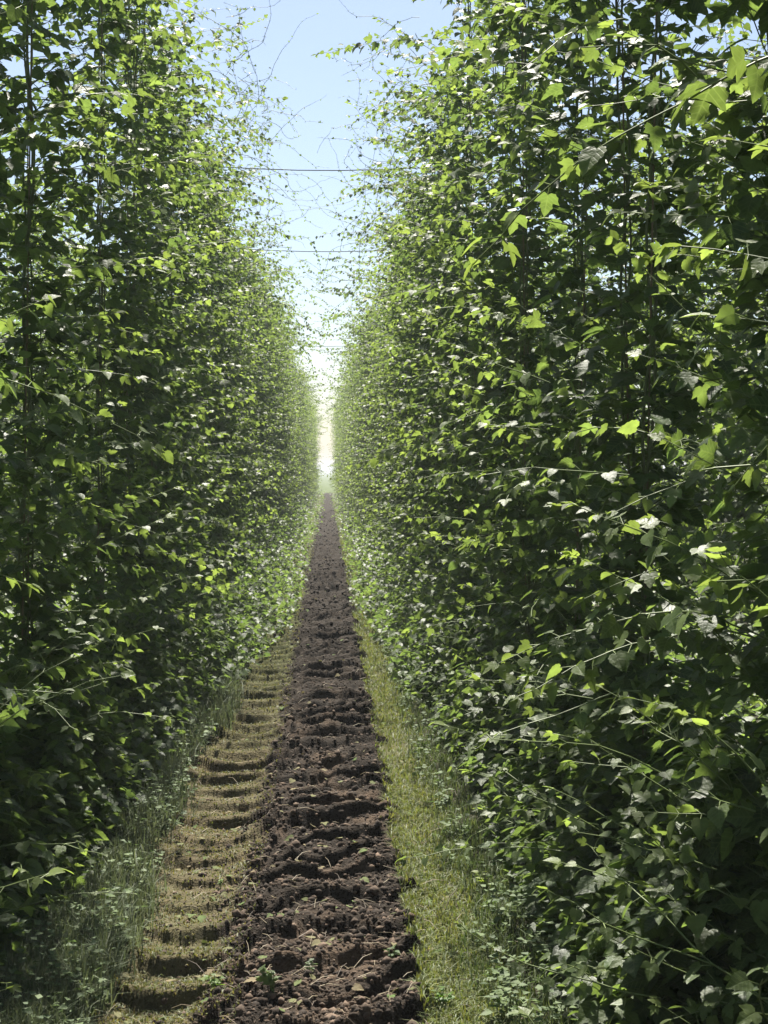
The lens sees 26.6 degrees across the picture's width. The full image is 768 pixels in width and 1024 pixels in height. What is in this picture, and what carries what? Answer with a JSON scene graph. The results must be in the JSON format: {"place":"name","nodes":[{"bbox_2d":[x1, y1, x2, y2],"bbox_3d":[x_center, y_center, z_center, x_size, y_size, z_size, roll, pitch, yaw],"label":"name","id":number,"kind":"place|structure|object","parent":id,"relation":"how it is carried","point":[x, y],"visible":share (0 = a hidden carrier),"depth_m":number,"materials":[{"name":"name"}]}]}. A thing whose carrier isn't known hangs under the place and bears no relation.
{"place":"outdoors","nodes":[
{"label":"outdoors","id":0,"kind":"place"},
{"bbox_2d":[0,473,767,1023],"bbox_3d":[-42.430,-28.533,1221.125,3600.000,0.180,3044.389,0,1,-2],"label":"ground","id":1,"kind":"structure","parent":0,"point":[146,999],"depth_m":7.67,"materials":[{"name":"soil"}]},
{"bbox_2d":[0,124,38,598],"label":"hop plant","id":2,"kind":"object","parent":1,"relation":"on","point":[18,405],"visible":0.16,"depth_m":19.47,"materials":[{"name":"green plant"}]},
{"bbox_2d":[0,137,69,593],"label":"hop plant","id":3,"kind":"object","parent":1,"relation":"on","point":[3,513],"visible":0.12,"depth_m":20.87,"materials":[{"name":"green plant"}]},
{"bbox_2d":[0,164,81,577],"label":"hop plant","id":4,"kind":"object","parent":1,"relation":"on","point":[21,389],"visible":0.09,"depth_m":22.38,"materials":[{"name":"green plant"}]},
{"bbox_2d":[0,206,89,581],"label":"hop plant","id":5,"kind":"object","parent":1,"relation":"on","point":[37,271],"visible":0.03,"depth_m":23.75,"materials":[{"name":"green plant"}]},
{"bbox_2d":[2,203,98,577],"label":"hop plant","id":6,"kind":"object","parent":1,"relation":"on","point":[68,232],"visible":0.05,"depth_m":25.14,"materials":[{"name":"green plant"}]},
{"bbox_2d":[13,217,108,563],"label":"hop plant","id":7,"kind":"object","parent":1,"relation":"on","point":[80,289],"visible":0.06,"depth_m":26.76,"materials":[{"name":"green plant"}]},
{"bbox_2d":[0,291,123,538],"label":"hop rows","id":8,"kind":"object","parent":1,"relation":"on","point":[1,454],"visible":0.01,"depth_m":37.34,"materials":[{"name":"green plant"}]},
{"bbox_2d":[38,228,120,556],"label":"hop plant","id":9,"kind":"object","parent":1,"relation":"on","point":[91,493],"visible":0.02,"depth_m":28.27,"materials":[{"name":"green plant"}]},
{"bbox_2d":[0,0,172,879],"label":"hop plant","id":10,"kind":"object","parent":1,"relation":"on","point":[23,474],"visible":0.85,"depth_m":6.33,"materials":[{"name":"green plant"}]},
{"bbox_2d":[0,294,173,994],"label":"hop plant","id":11,"kind":"object","parent":1,"relation":"on","point":[15,707],"visible":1,"depth_m":4.59,"materials":[{"name":"green plant"}]},
{"bbox_2d":[69,245,120,555],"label":"hop plant","id":12,"kind":"object","parent":1,"relation":"on","point":[102,394],"visible":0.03,"depth_m":29.66,"materials":[{"name":"green plant"}]},
{"bbox_2d":[0,531,211,692],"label":"undergrowth","id":13,"kind":"object","parent":1,"relation":"on","point":[60,604],"visible":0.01,"depth_m":15.31,"materials":[{"name":"green plant"}]},
{"bbox_2d":[0,0,226,786],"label":"hop plant","id":14,"kind":"object","parent":1,"relation":"on","point":[66,334],"visible":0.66,"depth_m":7.66,"materials":[{"name":"green plant"}]},
{"bbox_2d":[0,0,226,730],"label":"hop plant","id":15,"kind":"object","parent":1,"relation":"on","point":[117,485],"visible":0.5,"depth_m":9.92,"materials":[{"name":"green plant"}]},
{"bbox_2d":[1,0,280,688],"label":"hop plant","id":16,"kind":"object","parent":1,"relation":"on","point":[129,391],"visible":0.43,"depth_m":11.38,"materials":[{"name":"green plant"}]},
{"bbox_2d":[6,0,298,664],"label":"hop plant","id":17,"kind":"object","parent":1,"relation":"on","point":[162,68],"visible":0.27,"depth_m":12.97,"materials":[{"name":"green plant"}]},
{"bbox_2d":[0,515,308,1023],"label":"weeds","id":18,"kind":"object","parent":1,"relation":"on","point":[118,952],"visible":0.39,"depth_m":6.00,"materials":[{"name":"green plant"}]},
{"bbox_2d":[0,482,325,993],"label":"undergrowth","id":19,"kind":"object","parent":1,"relation":"on","point":[83,804],"visible":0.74,"depth_m":8.96,"materials":[{"name":"green plant"}]},
{"bbox_2d":[43,2,298,641],"bbox_3d":[-1.863,-1.728,14.981,2.250,6.025,2.931,0,1,6],"label":"hop plant","id":20,"kind":"object","parent":1,"relation":"on","point":[188,60],"visible":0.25,"depth_m":14.45,"materials":[{"name":"green plant"}]},
{"bbox_2d":[84,3,280,630],"bbox_3d":[-1.941,-1.889,15.879,2.008,6.305,3.507,0,1,-9],"label":"hop plant","id":21,"kind":"object","parent":1,"relation":"on","point":[202,328],"visible":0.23,"depth_m":15.86,"materials":[{"name":"green plant"}]},
{"bbox_2d":[71,48,294,613],"bbox_3d":[-1.707,-1.910,17.492,2.391,6.268,3.081,1,2,38],"label":"hop plant","id":22,"kind":"object","parent":1,"relation":"on","point":[196,212],"visible":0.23,"depth_m":17.38,"materials":[{"name":"green plant"}]},
{"bbox_2d":[89,497,322,1023],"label":"grass","id":23,"kind":"structure","parent":1,"relation":"on","point":[171,1018],"depth_m":6.43,"materials":[{"name":"green plant"}]},
{"bbox_2d":[127,13,323,604],"bbox_3d":[-1.850,-2.139,19.022,2.605,6.652,3.615,0,1,8],"label":"hop plant","id":24,"kind":"object","parent":1,"relation":"on","point":[214,265],"visible":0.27,"depth_m":18.94,"materials":[{"name":"green plant"}]},
{"bbox_2d":[150,158,335,590],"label":"hop plant","id":25,"kind":"object","parent":1,"relation":"on","point":[227,377],"visible":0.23,"depth_m":22.00,"materials":[{"name":"green plant"}]},
{"bbox_2d":[190,169,308,580],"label":"hop plant","id":26,"kind":"object","parent":1,"relation":"on","point":[232,336],"visible":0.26,"depth_m":23.42,"materials":[{"name":"green plant"}]},
{"bbox_2d":[185,208,323,565],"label":"hop plant","id":27,"kind":"object","parent":1,"relation":"on","point":[277,315],"visible":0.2,"depth_m":26.30,"materials":[{"name":"green plant"}]},
{"bbox_2d":[189,208,322,574],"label":"hop plant","id":28,"kind":"object","parent":1,"relation":"on","point":[269,319],"visible":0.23,"depth_m":24.98,"materials":[{"name":"green plant"}]},
{"bbox_2d":[175,114,344,587],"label":"hop plant","id":29,"kind":"object","parent":1,"relation":"on","point":[222,419],"visible":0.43,"depth_m":20.52,"materials":[{"name":"green plant"}]},
{"bbox_2d":[24,166,760,173],"bbox_3d":[-0.834,-4.357,20.582,21.052,0.055,0.012,0,1,-2],"label":"trellis wire","id":30,"kind":"object","parent":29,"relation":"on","point":[311,170],"visible":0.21,"depth_m":20.57,"materials":[{"name":"metal"}]},
{"bbox_2d":[226,252,296,550],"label":"hop plant","id":31,"kind":"object","parent":1,"relation":"on","point":[263,493],"visible":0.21,"depth_m":30.99,"materials":[{"name":"green plant"}]},
{"bbox_2d":[208,230,323,559],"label":"hop plant","id":32,"kind":"object","parent":1,"relation":"on","point":[264,331],"visible":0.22,"depth_m":27.98,"materials":[{"name":"green plant"}]},
{"bbox_2d":[254,964,279,991],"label":"weed seedling","id":33,"kind":"object","parent":1,"relation":"on","point":[268,978],"visible":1,"depth_m":5.14,"materials":[{"name":"green plant"}]},
{"bbox_2d":[104,510,430,1023],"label":"soil clods","id":34,"kind":"object","parent":1,"relation":"on","point":[331,1015],"visible":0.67,"depth_m":6.22,"materials":[{"name":"brown soil"}]},
{"bbox_2d":[231,234,311,556],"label":"hop plant","id":35,"kind":"object","parent":1,"relation":"on","point":[269,377],"visible":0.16,"depth_m":29.32,"materials":[{"name":"green plant"}]},
{"bbox_2d":[248,286,304,538],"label":"hop plant","id":36,"kind":"object","parent":1,"relation":"on","point":[286,329],"visible":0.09,"depth_m":36.90,"materials":[{"name":"green plant"}]},
{"bbox_2d":[240,273,323,541],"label":"hop plant","id":37,"kind":"object","parent":1,"relation":"on","point":[266,357],"visible":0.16,"depth_m":33.80,"materials":[{"name":"green plant"}]},
{"bbox_2d":[256,282,316,540],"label":"hop plant","id":38,"kind":"object","parent":1,"relation":"on","point":[284,361],"visible":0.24,"depth_m":35.34,"materials":[{"name":"green plant"}]},
{"bbox_2d":[269,309,313,528],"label":"hop plant","id":39,"kind":"object","parent":1,"relation":"on","point":[281,446],"visible":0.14,"depth_m":41.50,"materials":[{"name":"green plant"}]},
{"bbox_2d":[241,261,342,550],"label":"hop plant","id":40,"kind":"object","parent":1,"relation":"on","point":[273,390],"visible":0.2,"depth_m":32.54,"materials":[{"name":"green plant"}]},
{"bbox_2d":[276,326,311,529],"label":"hop plant","id":41,"kind":"object","parent":1,"relation":"on","point":[287,357],"visible":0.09,"depth_m":42.96,"materials":[{"name":"green plant"}]},
{"bbox_2d":[278,319,311,525],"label":"hop plant","id":42,"kind":"object","parent":1,"relation":"on","point":[292,421],"visible":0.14,"depth_m":44.40,"materials":[{"name":"green plant"}]},
{"bbox_2d":[288,358,311,513],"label":"hop plant","id":43,"kind":"object","parent":1,"relation":"on","point":[299,424],"visible":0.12,"depth_m":57.99,"materials":[{"name":"green plant"}]},
{"bbox_2d":[284,348,318,516],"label":"hop plant","id":44,"kind":"object","parent":1,"relation":"on","point":[297,426],"visible":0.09,"depth_m":53.37,"materials":[{"name":"green plant"}]},
{"bbox_2d":[258,290,350,535],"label":"hop plant","id":45,"kind":"object","parent":1,"relation":"on","point":[289,333],"visible":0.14,"depth_m":38.20,"materials":[{"name":"green plant"}]},
{"bbox_2d":[267,315,350,528],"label":"hop plant","id":46,"kind":"object","parent":1,"relation":"on","point":[278,365],"visible":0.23,"depth_m":39.81,"materials":[{"name":"green plant"}]},
{"bbox_2d":[296,367,327,504],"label":"hop plant","id":47,"kind":"object","parent":1,"relation":"on","point":[308,436],"visible":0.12,"depth_m":65.37,"materials":[{"name":"green plant"}]},
{"bbox_2d":[292,361,343,512],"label":"hop plant","id":48,"kind":"object","parent":1,"relation":"on","point":[302,404],"visible":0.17,"depth_m":62.42,"materials":[{"name":"green plant"}]},
{"bbox_2d":[291,362,344,512],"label":"hop plant","id":49,"kind":"object","parent":1,"relation":"on","point":[308,418],"visible":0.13,"depth_m":61.02,"materials":[{"name":"green plant"}]},
{"bbox_2d":[105,611,540,1023],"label":"straw","id":50,"kind":"object","parent":1,"relation":"on","point":[316,906],"visible":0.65,"depth_m":5.95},
{"bbox_2d":[106,553,559,1023],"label":"leaf litter","id":51,"kind":"object","parent":1,"relation":"on","point":[357,986],"visible":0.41,"depth_m":6.20,"materials":[{"name":"brown plant"}]},
{"bbox_2d":[329,379,351,508],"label":"hop plant","id":52,"kind":"object","parent":1,"relation":"on","point":[342,444],"visible":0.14,"depth_m":66.28,"materials":[{"name":"green plant"}]},
{"bbox_2d":[295,295,390,541],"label":"hop plant","id":53,"kind":"object","parent":1,"relation":"on","point":[359,408],"visible":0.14,"depth_m":34.96,"materials":[{"name":"green plant"}]},
{"bbox_2d":[320,341,365,520],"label":"hop plant","id":54,"kind":"object","parent":1,"relation":"on","point":[351,445],"visible":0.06,"depth_m":46.94,"materials":[{"name":"green plant"}]},
{"bbox_2d":[326,339,361,511],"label":"hop plant","id":55,"kind":"object","parent":1,"relation":"on","point":[337,359],"visible":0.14,"depth_m":51.29,"materials":[{"name":"green plant"}]},
{"bbox_2d":[322,313,368,522],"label":"hop plant","id":56,"kind":"object","parent":1,"relation":"on","point":[361,457],"visible":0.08,"depth_m":43.94,"materials":[{"name":"green plant"}]},
{"bbox_2d":[333,348,359,517],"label":"hop plant","id":57,"kind":"object","parent":1,"relation":"on","point":[350,434],"visible":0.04,"depth_m":52.84,"materials":[{"name":"green plant"}]},
{"bbox_2d":[336,348,359,515],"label":"hop plant","id":58,"kind":"object","parent":1,"relation":"on","point":[348,428],"visible":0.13,"depth_m":54.30,"materials":[{"name":"green plant"}]},
{"bbox_2d":[317,291,384,521],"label":"hop plant","id":59,"kind":"object","parent":1,"relation":"on","point":[353,357],"visible":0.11,"depth_m":39.21,"materials":[{"name":"green plant"}]},
{"bbox_2d":[327,321,378,513],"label":"hop plant","id":60,"kind":"object","parent":1,"relation":"on","point":[360,375],"visible":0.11,"depth_m":45.29,"materials":[{"name":"green plant"}]},
{"bbox_2d":[309,260,397,550],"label":"hop plant","id":61,"kind":"object","parent":1,"relation":"on","point":[366,432],"visible":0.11,"depth_m":31.97,"materials":[{"name":"green plant"}]},
{"bbox_2d":[308,253,400,552],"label":"hop plant","id":62,"kind":"object","parent":1,"relation":"on","point":[336,315],"visible":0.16,"depth_m":30.33,"materials":[{"name":"green plant"}]},
{"bbox_2d":[329,305,387,536],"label":"hop plant","id":63,"kind":"object","parent":1,"relation":"on","point":[356,440],"visible":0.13,"depth_m":40.78,"materials":[{"name":"green plant"}]},
{"bbox_2d":[338,307,380,532],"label":"hop plant","id":64,"kind":"object","parent":1,"relation":"on","point":[355,397],"visible":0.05,"depth_m":42.25,"materials":[{"name":"green plant"}]},
{"bbox_2d":[337,289,387,534],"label":"hop plant","id":65,"kind":"object","parent":1,"relation":"on","point":[366,304],"visible":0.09,"depth_m":37.77,"materials":[{"name":"green plant"}]},
{"bbox_2d":[343,292,384,543],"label":"hop plant","id":66,"kind":"object","parent":1,"relation":"on","point":[364,398],"visible":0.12,"depth_m":36.38,"materials":[{"name":"green plant"}]},
{"bbox_2d":[312,233,420,561],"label":"hop plant","id":67,"kind":"object","parent":1,"relation":"on","point":[360,285],"visible":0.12,"depth_m":28.72,"materials":[{"name":"green plant"}]},
{"bbox_2d":[339,269,397,547],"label":"hop plant","id":68,"kind":"object","parent":1,"relation":"on","point":[368,469],"visible":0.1,"depth_m":33.38,"materials":[{"name":"green plant"}]},
{"bbox_2d":[329,219,413,564],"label":"hop plant","id":69,"kind":"object","parent":1,"relation":"on","point":[380,329],"visible":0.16,"depth_m":27.39,"materials":[{"name":"green plant"}]},
{"bbox_2d":[314,151,437,582],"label":"hop plant","id":70,"kind":"object","parent":1,"relation":"on","point":[406,262],"visible":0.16,"depth_m":22.93,"materials":[{"name":"green plant"}]},
{"bbox_2d":[334,213,422,565],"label":"hop plant","id":71,"kind":"object","parent":1,"relation":"on","point":[370,386],"visible":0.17,"depth_m":25.97,"materials":[{"name":"green plant"}]},
{"bbox_2d":[276,126,494,588],"bbox_3d":[-0.082,-1.870,21.262,2.428,6.001,3.445,1,2,42],"label":"hop plant","id":72,"kind":"object","parent":1,"relation":"on","point":[405,337],"visible":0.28,"depth_m":21.38,"materials":[{"name":"green plant"}]},
{"bbox_2d":[344,192,445,574],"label":"hop plant","id":73,"kind":"object","parent":1,"relation":"on","point":[384,407],"visible":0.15,"depth_m":24.43,"materials":[{"name":"green plant"}]},
{"bbox_2d":[299,68,517,598],"bbox_3d":[0.429,-2.117,19.795,2.517,6.570,2.071,0,1,18],"label":"hop plant","id":74,"kind":"object","parent":1,"relation":"on","point":[385,223],"visible":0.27,"depth_m":19.76,"materials":[{"name":"green plant"}]},
{"bbox_2d":[323,58,509,616],"bbox_3d":[0.544,-1.783,17.272,2.468,6.020,2.403,0,1,1],"label":"hop plant","id":75,"kind":"object","parent":1,"relation":"on","point":[368,173],"visible":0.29,"depth_m":16.97,"materials":[{"name":"green plant"}]},
{"bbox_2d":[358,33,498,609],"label":"hop plant","id":76,"kind":"object","parent":1,"relation":"on","point":[416,328],"visible":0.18,"depth_m":18.40,"materials":[{"name":"green plant"}]},
{"bbox_2d":[317,0,543,632],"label":"hop plant","id":77,"kind":"object","parent":1,"relation":"on","point":[414,392],"visible":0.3,"depth_m":15.41,"materials":[{"name":"green plant"}]},
{"bbox_2d":[311,2,572,659],"bbox_3d":[0.409,-1.668,14.163,1.742,5.975,2.600,-1,2,-22],"label":"hop plant","id":78,"kind":"object","parent":1,"relation":"on","point":[418,486],"visible":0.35,"depth_m":13.84,"materials":[{"name":"green plant"}]},
{"bbox_2d":[430,986,454,1006],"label":"weed seedling","id":79,"kind":"object","parent":1,"relation":"on","point":[445,999],"visible":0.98,"depth_m":5.12,"materials":[{"name":"green plant"}]},
{"bbox_2d":[357,0,586,670],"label":"hop plant","id":80,"kind":"object","parent":1,"relation":"on","point":[479,11],"visible":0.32,"depth_m":12.46,"materials":[{"name":"green plant"}]},
{"bbox_2d":[399,0,620,720],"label":"hop plant","id":81,"kind":"object","parent":1,"relation":"on","point":[483,211],"visible":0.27,"depth_m":10.94,"materials":[{"name":"green plant"}]},
{"bbox_2d":[362,0,664,773],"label":"hop plant","id":82,"kind":"object","parent":1,"relation":"on","point":[501,264],"visible":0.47,"depth_m":9.31,"materials":[{"name":"green plant"}]},
{"bbox_2d":[342,517,722,1023],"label":"weeds","id":83,"kind":"object","parent":1,"relation":"on","point":[472,828],"visible":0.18,"depth_m":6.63,"materials":[{"name":"green plant"}]},
{"bbox_2d":[329,486,767,1023],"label":"undergrowth","id":84,"kind":"object","parent":1,"relation":"on","point":[607,792],"visible":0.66,"depth_m":5.68,"materials":[{"name":"green plant"}]},
{"bbox_2d":[371,0,767,882],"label":"hop plant","id":85,"kind":"object","parent":1,"relation":"on","point":[629,302],"visible":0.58,"depth_m":6.32,"materials":[{"name":"green plant"}]},
{"bbox_2d":[536,227,606,554],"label":"hop plant","id":86,"kind":"object","parent":1,"relation":"on","point":[571,353],"depth_m":27.51,"materials":[{"name":"green plant"}]},
{"bbox_2d":[529,219,620,569],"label":"hop plant","id":87,"kind":"object","parent":1,"relation":"on","point":[573,361],"visible":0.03,"depth_m":26.13,"materials":[{"name":"green plant"}]},
{"bbox_2d":[402,0,752,769],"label":"hop plant","id":88,"kind":"object","parent":1,"relation":"on","point":[572,282],"visible":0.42,"depth_m":7.87,"materials":[{"name":"green plant"}]},
{"bbox_2d":[543,208,639,569],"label":"hop plant","id":89,"kind":"object","parent":1,"relation":"on","point":[587,555],"visible":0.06,"depth_m":24.57,"materials":[{"name":"green plant"}]},
{"bbox_2d":[438,528,767,844],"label":"undergrowth","id":90,"kind":"object","parent":1,"relation":"on","point":[746,709],"visible":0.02,"depth_m":11.27,"materials":[{"name":"green plant"}]},
{"bbox_2d":[447,0,767,1023],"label":"hop plant","id":91,"kind":"object","parent":1,"relation":"on","point":[709,640],"visible":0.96,"depth_m":4.25,"materials":[{"name":"green plant"}]},
{"bbox_2d":[461,45,767,1023],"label":"hop plant","id":92,"kind":"object","parent":1,"relation":"on","point":[753,83],"visible":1,"depth_m":2.79,"materials":[{"name":"green plant"}]},
{"bbox_2d":[564,154,672,582],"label":"hop plant","id":93,"kind":"object","parent":1,"relation":"on","point":[636,346],"visible":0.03,"depth_m":21.55,"materials":[{"name":"green plant"}]},
{"bbox_2d":[564,177,672,574],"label":"hop plant","id":94,"kind":"object","parent":1,"relation":"on","point":[611,274],"visible":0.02,"depth_m":23.06,"materials":[{"name":"green plant"}]},
{"bbox_2d":[477,230,767,565],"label":"hop rows","id":95,"kind":"object","parent":1,"relation":"on","point":[732,338],"depth_m":30.73,"materials":[{"name":"green plant"}]},
{"bbox_2d":[605,123,711,590],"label":"hop plant","id":96,"kind":"object","parent":1,"relation":"on","point":[642,348],"visible":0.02,"depth_m":20.11,"materials":[{"name":"green plant"}]},
{"bbox_2d":[606,127,738,605],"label":"hop plant","id":97,"kind":"object","parent":1,"relation":"on","point":[677,470],"visible":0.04,"depth_m":18.63,"materials":[{"name":"green plant"}]},
{"bbox_2d":[621,81,767,616],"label":"hop plant","id":98,"kind":"object","parent":1,"relation":"on","point":[710,420],"visible":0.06,"depth_m":17.14,"materials":[{"name":"green plant"}]},
{"bbox_2d":[638,17,767,637],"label":"hop plant","id":99,"kind":"object","parent":1,"relation":"on","point":[742,514],"visible":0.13,"depth_m":15.51,"materials":[{"name":"green plant"}]},
{"bbox_2d":[679,36,767,655],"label":"hop plant","id":100,"kind":"object","parent":1,"relation":"on","point":[749,332],"visible":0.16,"depth_m":14.09,"materials":[{"name":"green plant"}]},
{"bbox_2d":[696,35,767,597],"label":"hop plant","id":101,"kind":"object","parent":1,"relation":"on","point":[757,54],"visible":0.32,"depth_m":12.88,"materials":[{"name":"green plant"}]},
{"bbox_2d":[0,0,767,472],"label":"sky","id":102,"kind":"structure","parent":0,"point":[311,78],"materials":[{"name":"blue"}]},
{"bbox_2d":[332,495,528,1023],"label":"grass","id":103,"kind":"structure","parent":0,"point":[458,1008],"depth_m":6.68,"materials":[{"name":"green plant"}]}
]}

